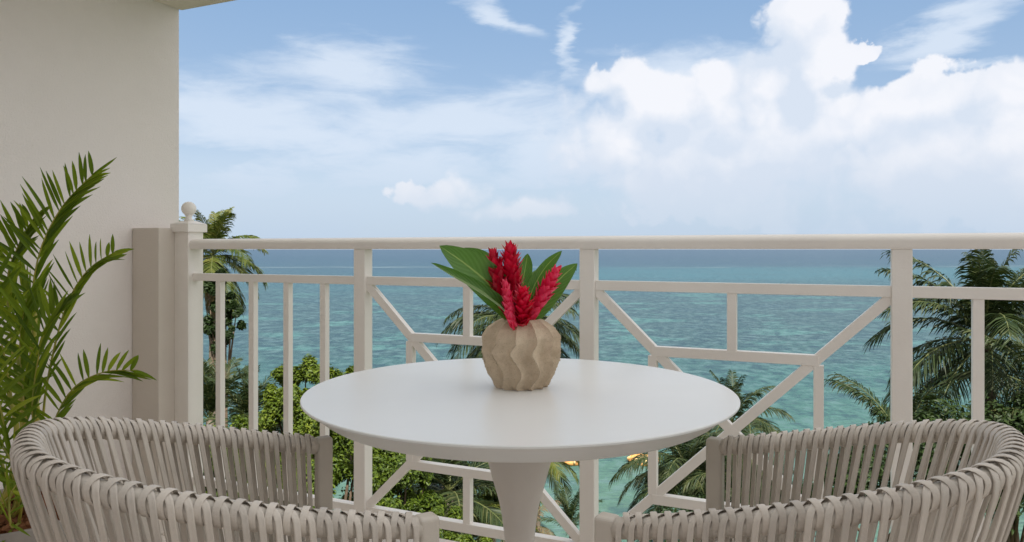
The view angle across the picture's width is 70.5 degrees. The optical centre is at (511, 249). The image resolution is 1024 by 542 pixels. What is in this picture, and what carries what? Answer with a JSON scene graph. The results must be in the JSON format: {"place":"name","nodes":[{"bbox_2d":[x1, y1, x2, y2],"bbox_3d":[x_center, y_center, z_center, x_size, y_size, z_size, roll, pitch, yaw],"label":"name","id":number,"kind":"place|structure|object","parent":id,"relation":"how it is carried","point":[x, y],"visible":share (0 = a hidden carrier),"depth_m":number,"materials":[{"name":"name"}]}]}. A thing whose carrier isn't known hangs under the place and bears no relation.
{"place":"outdoors","nodes":[
{"label":"outdoors","id":0,"kind":"place"},
{"bbox_2d":[565,461,579,465],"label":"swim float","id":1,"kind":"object","parent":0,"point":[572,463],"visible":0.12,"depth_m":43.72,"materials":[{"name":"yellow plastic"}]},
{"bbox_2d":[179,0,1023,249],"label":"sky","id":2,"kind":"structure","parent":0,"point":[303,118],"materials":[{"name":"blue"}]},
{"bbox_2d":[203,250,1023,541],"bbox_3d":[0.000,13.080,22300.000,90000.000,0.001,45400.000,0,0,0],"label":"sea","id":3,"kind":"structure","parent":0,"point":[808,324],"depth_m":138.86,"materials":[{"name":"liquid"}]},
{"bbox_2d":[627,453,658,465],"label":"swim float","id":4,"kind":"object","parent":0,"point":[631,457],"visible":0.15,"depth_m":44.51,"materials":[{"name":"yellow plastic"}]},
{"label":"ground","id":5,"kind":"structure","parent":0,"visible":0},
{"bbox_2d":[179,207,268,424],"bbox_3d":[-11.247,5.414,27.007,4.240,14.076,4.165,0,0,0],"label":"palm tree","id":6,"kind":"object","parent":5,"relation":"on","point":[216,229],"visible":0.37,"depth_m":26.75,"materials":[{"name":"green plant"}]},
{"bbox_2d":[203,268,246,425],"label":"leafy tree","id":7,"kind":"object","parent":5,"relation":"on","point":[209,328],"visible":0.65,"depth_m":23.93,"materials":[{"name":"green plant"}]},
{"bbox_2d":[203,354,264,474],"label":"palm tree","id":8,"kind":"object","parent":5,"relation":"on","point":[209,398],"visible":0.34,"depth_m":20.91,"materials":[{"name":"green plant"}]},
{"bbox_2d":[203,363,282,432],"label":"palm tree","id":9,"kind":"object","parent":5,"relation":"on","point":[242,402],"visible":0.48,"depth_m":19.80,"materials":[{"name":"green plant"}]},
{"bbox_2d":[225,401,307,459],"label":"palm tree","id":10,"kind":"object","parent":5,"relation":"on","point":[239,410],"visible":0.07,"depth_m":18.38,"materials":[{"name":"green plant"}]},
{"bbox_2d":[203,414,406,509],"bbox_3d":[-4.526,6.922,13.889,5.291,7.724,2.535,0,0,23],"label":"leafy tree","id":11,"kind":"object","parent":5,"relation":"on","point":[343,470],"visible":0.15,"depth_m":13.81,"materials":[{"name":"green plant"}]},
{"bbox_2d":[258,354,353,472],"bbox_3d":[-4.853,6.937,17.524,3.200,8.673,2.276,0,0,43],"label":"leafy tree","id":12,"kind":"object","parent":5,"relation":"on","point":[308,370],"visible":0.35,"depth_m":17.43,"materials":[{"name":"green plant"}]},
{"bbox_2d":[333,437,462,538],"bbox_3d":[-2.485,7.207,15.050,2.161,7.370,3.571,0,0,-33],"label":"leafy tree","id":13,"kind":"object","parent":5,"relation":"on","point":[392,463],"visible":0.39,"depth_m":14.58,"materials":[{"name":"green plant"}]},
{"bbox_2d":[379,458,538,541],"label":"palm tree","id":14,"kind":"object","parent":5,"relation":"on","point":[447,493],"visible":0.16,"depth_m":16.59,"materials":[{"name":"green plant"}]},
{"bbox_2d":[439,531,492,541],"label":"shrub","id":15,"kind":"object","parent":5,"relation":"on","point":[449,535],"visible":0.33,"depth_m":11.06,"materials":[{"name":"green plant"}]},
{"bbox_2d":[414,461,538,539],"bbox_3d":[-1.445,8.457,20.265,4.516,6.418,3.406,0,0,0],"label":"leafy tree","id":16,"kind":"object","parent":5,"relation":"on","point":[465,463],"visible":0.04,"depth_m":19.47,"materials":[{"name":"green plant"}]},
{"bbox_2d":[455,464,541,541],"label":"palm tree","id":17,"kind":"object","parent":5,"relation":"on","point":[491,504],"visible":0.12,"depth_m":18.73,"materials":[{"name":"green plant"}]},
{"bbox_2d":[435,270,579,359],"bbox_3d":[0.029,6.775,28.092,6.028,12.271,5.947,0,0,0],"label":"palm tree","id":18,"kind":"object","parent":5,"relation":"on","point":[491,316],"visible":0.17,"depth_m":27.56,"materials":[{"name":"green plant"}]},
{"bbox_2d":[500,500,561,541],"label":"palm tree","id":19,"kind":"object","parent":5,"relation":"on","point":[543,507],"visible":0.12,"depth_m":19.83,"materials":[{"name":"green plant"}]},
{"bbox_2d":[536,461,579,529],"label":"palm tree","id":20,"kind":"object","parent":5,"relation":"on","point":[552,475],"visible":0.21,"depth_m":23.49,"materials":[{"name":"green plant"}]},
{"bbox_2d":[536,485,603,538],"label":"palm tree","id":21,"kind":"object","parent":5,"relation":"on","point":[568,512],"visible":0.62,"depth_m":22.00,"materials":[{"name":"green plant"}]},
{"bbox_2d":[609,428,750,541],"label":"palm tree","id":22,"kind":"object","parent":5,"relation":"on","point":[680,458],"visible":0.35,"depth_m":24.40,"materials":[{"name":"green plant"}]},
{"bbox_2d":[642,430,782,494],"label":"palm tree","id":23,"kind":"object","parent":5,"relation":"on","point":[688,442],"visible":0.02,"depth_m":27.37,"materials":[{"name":"green plant"}]},
{"bbox_2d":[656,479,815,541],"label":"shrub","id":24,"kind":"object","parent":5,"relation":"on","point":[703,496],"visible":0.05,"depth_m":21.08,"materials":[{"name":"green plant"}]},
{"bbox_2d":[678,419,806,534],"bbox_3d":[7.636,9.111,23.152,4.852,6.877,5.229,0,0,0],"label":"palm tree","id":25,"kind":"object","parent":5,"relation":"on","point":[700,474],"visible":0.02,"depth_m":22.98,"materials":[{"name":"green plant"}]},
{"bbox_2d":[702,370,795,485],"bbox_3d":[8.556,8.876,28.200,4.533,8.387,4.545,0,0,0],"label":"palm tree","id":26,"kind":"object","parent":5,"relation":"on","point":[763,423],"visible":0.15,"depth_m":27.45,"materials":[{"name":"green plant"}]},
{"bbox_2d":[811,391,1023,541],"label":"leafy tree","id":27,"kind":"object","parent":5,"relation":"on","point":[1017,423],"visible":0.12,"depth_m":16.76,"materials":[{"name":"green plant"}]},
{"bbox_2d":[824,372,1022,522],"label":"palm tree","id":28,"kind":"object","parent":5,"relation":"on","point":[870,399],"visible":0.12,"depth_m":19.30,"materials":[{"name":"green plant"}]},
{"bbox_2d":[864,249,1023,541],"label":"palm tree","id":29,"kind":"object","parent":5,"relation":"on","point":[999,315],"visible":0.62,"depth_m":19.47,"materials":[{"name":"green plant"}]},
{"bbox_2d":[942,327,1023,519],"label":"palm tree","id":30,"kind":"object","parent":5,"relation":"on","point":[958,375],"visible":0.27,"depth_m":17.67,"materials":[{"name":"green plant"}]},
{"bbox_2d":[993,403,1023,541],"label":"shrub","id":31,"kind":"object","parent":5,"relation":"on","point":[1014,537],"visible":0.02,"depth_m":18.91,"materials":[{"name":"green plant"}]},
{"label":"facade","id":32,"kind":"structure","parent":5,"relation":"on","visible":0},
{"bbox_2d":[0,0,178,488],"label":"side wall","id":33,"kind":"structure","parent":32,"relation":"on","point":[98,80],"depth_m":2.98,"materials":[{"name":"paint"}]},
{"bbox_2d":[155,0,234,9],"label":"ceiling","id":34,"kind":"structure","parent":33,"relation":"attached to","point":[183,4],"depth_m":3.28,"materials":[{"name":"paint"}]},
{"bbox_2d":[108,519,456,541],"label":"balcony floor","id":35,"kind":"structure","parent":32,"relation":"on","point":[164,539],"depth_m":2.69,"materials":[{"name":"tile"}]},
{"bbox_2d":[0,151,155,541],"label":"potted palm","id":36,"kind":"object","parent":35,"relation":"on","point":[25,386],"visible":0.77,"depth_m":2.01,"materials":[{"name":"plant"}]},
{"bbox_2d":[132,228,174,493],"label":"wall pier","id":37,"kind":"structure","parent":35,"relation":"on","point":[153,299],"depth_m":3.11,"materials":[{"name":"paint"}]},
{"bbox_2d":[10,416,438,541],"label":"rope chair","id":38,"kind":"object","parent":35,"relation":"on","point":[102,504],"visible":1,"depth_m":1.10,"materials":[{"name":"fabric"}]},
{"bbox_2d":[300,358,739,541],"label":"round table","id":39,"kind":"object","parent":35,"relation":"on","point":[519,442],"visible":0.96,"depth_m":1.50,"materials":[{"name":"paint"}]},
{"bbox_2d":[481,318,560,390],"bbox_3d":[0.021,0.244,1.715,0.189,0.160,0.189,0,0,0],"label":"vase","id":40,"kind":"object","parent":39,"relation":"on","point":[527,357],"visible":0.95,"depth_m":1.65,"materials":[{"name":"ceramic"}]},
{"bbox_2d":[432,263,504,310],"bbox_3d":[-0.069,0.121,1.624,0.235,0.184,0.031,0,0,-32],"label":"ginger leaf","id":41,"kind":"object","parent":40,"relation":"in","point":[492,295],"visible":0.66,"depth_m":1.62,"materials":[{"name":"green plant"}]},
{"bbox_2d":[440,245,506,319],"bbox_3d":[-0.064,0.102,1.668,0.208,0.224,0.020,0,0,-21],"label":"ginger leaf","id":42,"kind":"object","parent":40,"relation":"in","point":[470,263],"visible":0.44,"depth_m":1.66,"materials":[{"name":"green plant"}]},
{"bbox_2d":[465,248,488,258],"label":"ginger leaf","id":43,"kind":"object","parent":40,"relation":"in","point":[483,253],"visible":0.08,"depth_m":1.77,"materials":[{"name":"green plant"}]},
{"bbox_2d":[486,247,508,315],"bbox_3d":[-0.027,0.104,1.692,0.070,0.220,0.084,0,0,41],"label":"ginger flower","id":44,"kind":"object","parent":40,"relation":"in","point":[497,275],"visible":0.57,"depth_m":1.67,"materials":[{"name":"red plant"}]},
{"bbox_2d":[500,279,517,329],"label":"ginger flower","id":45,"kind":"object","parent":40,"relation":"in","point":[508,304],"visible":0.97,"depth_m":1.63,"materials":[{"name":"red plant"}]},
{"bbox_2d":[498,240,523,297],"bbox_3d":[-0.003,0.096,1.689,0.070,0.237,0.064,0,0,0],"label":"ginger flower","id":46,"kind":"object","parent":40,"relation":"in","point":[512,264],"visible":0.73,"depth_m":1.68,"materials":[{"name":"red plant"}]},
{"bbox_2d":[512,284,534,326],"bbox_3d":[0.029,0.155,1.656,0.062,0.158,0.091,0,0,19],"label":"ginger flower","id":47,"kind":"object","parent":40,"relation":"in","point":[523,304],"visible":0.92,"depth_m":1.63,"materials":[{"name":"red plant"}]},
{"bbox_2d":[519,254,532,285],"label":"ginger leaf","id":48,"kind":"object","parent":40,"relation":"in","point":[526,267],"visible":0.4,"depth_m":1.79,"materials":[{"name":"green plant"}]},
{"bbox_2d":[527,251,561,300],"bbox_3d":[0.070,0.110,1.742,0.099,0.213,0.020,0,0,-7],"label":"ginger leaf","id":49,"kind":"object","parent":40,"relation":"in","point":[547,265],"visible":0.48,"depth_m":1.74,"materials":[{"name":"green plant"}]},
{"bbox_2d":[529,264,561,319],"bbox_3d":[0.068,0.125,1.682,0.098,0.182,0.051,0,0,16],"label":"ginger flower","id":50,"kind":"object","parent":40,"relation":"in","point":[546,289],"visible":0.91,"depth_m":1.67,"materials":[{"name":"red plant"}]},
{"bbox_2d":[531,263,576,319],"bbox_3d":[0.092,0.124,1.706,0.129,0.181,0.022,0,0,-2],"label":"ginger leaf","id":51,"kind":"object","parent":40,"relation":"in","point":[566,275],"visible":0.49,"depth_m":1.71,"materials":[{"name":"green plant"}]},
{"bbox_2d":[170,202,1023,541],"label":"balcony railing","id":52,"kind":"object","parent":35,"relation":"on","point":[898,294],"visible":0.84,"depth_m":2.41,"materials":[{"name":"paint"}]},
{"bbox_2d":[594,419,1023,541],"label":"rope chair","id":53,"kind":"object","parent":35,"relation":"on","point":[937,505],"visible":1,"depth_m":1.10,"materials":[{"name":"fabric"}]}
]}

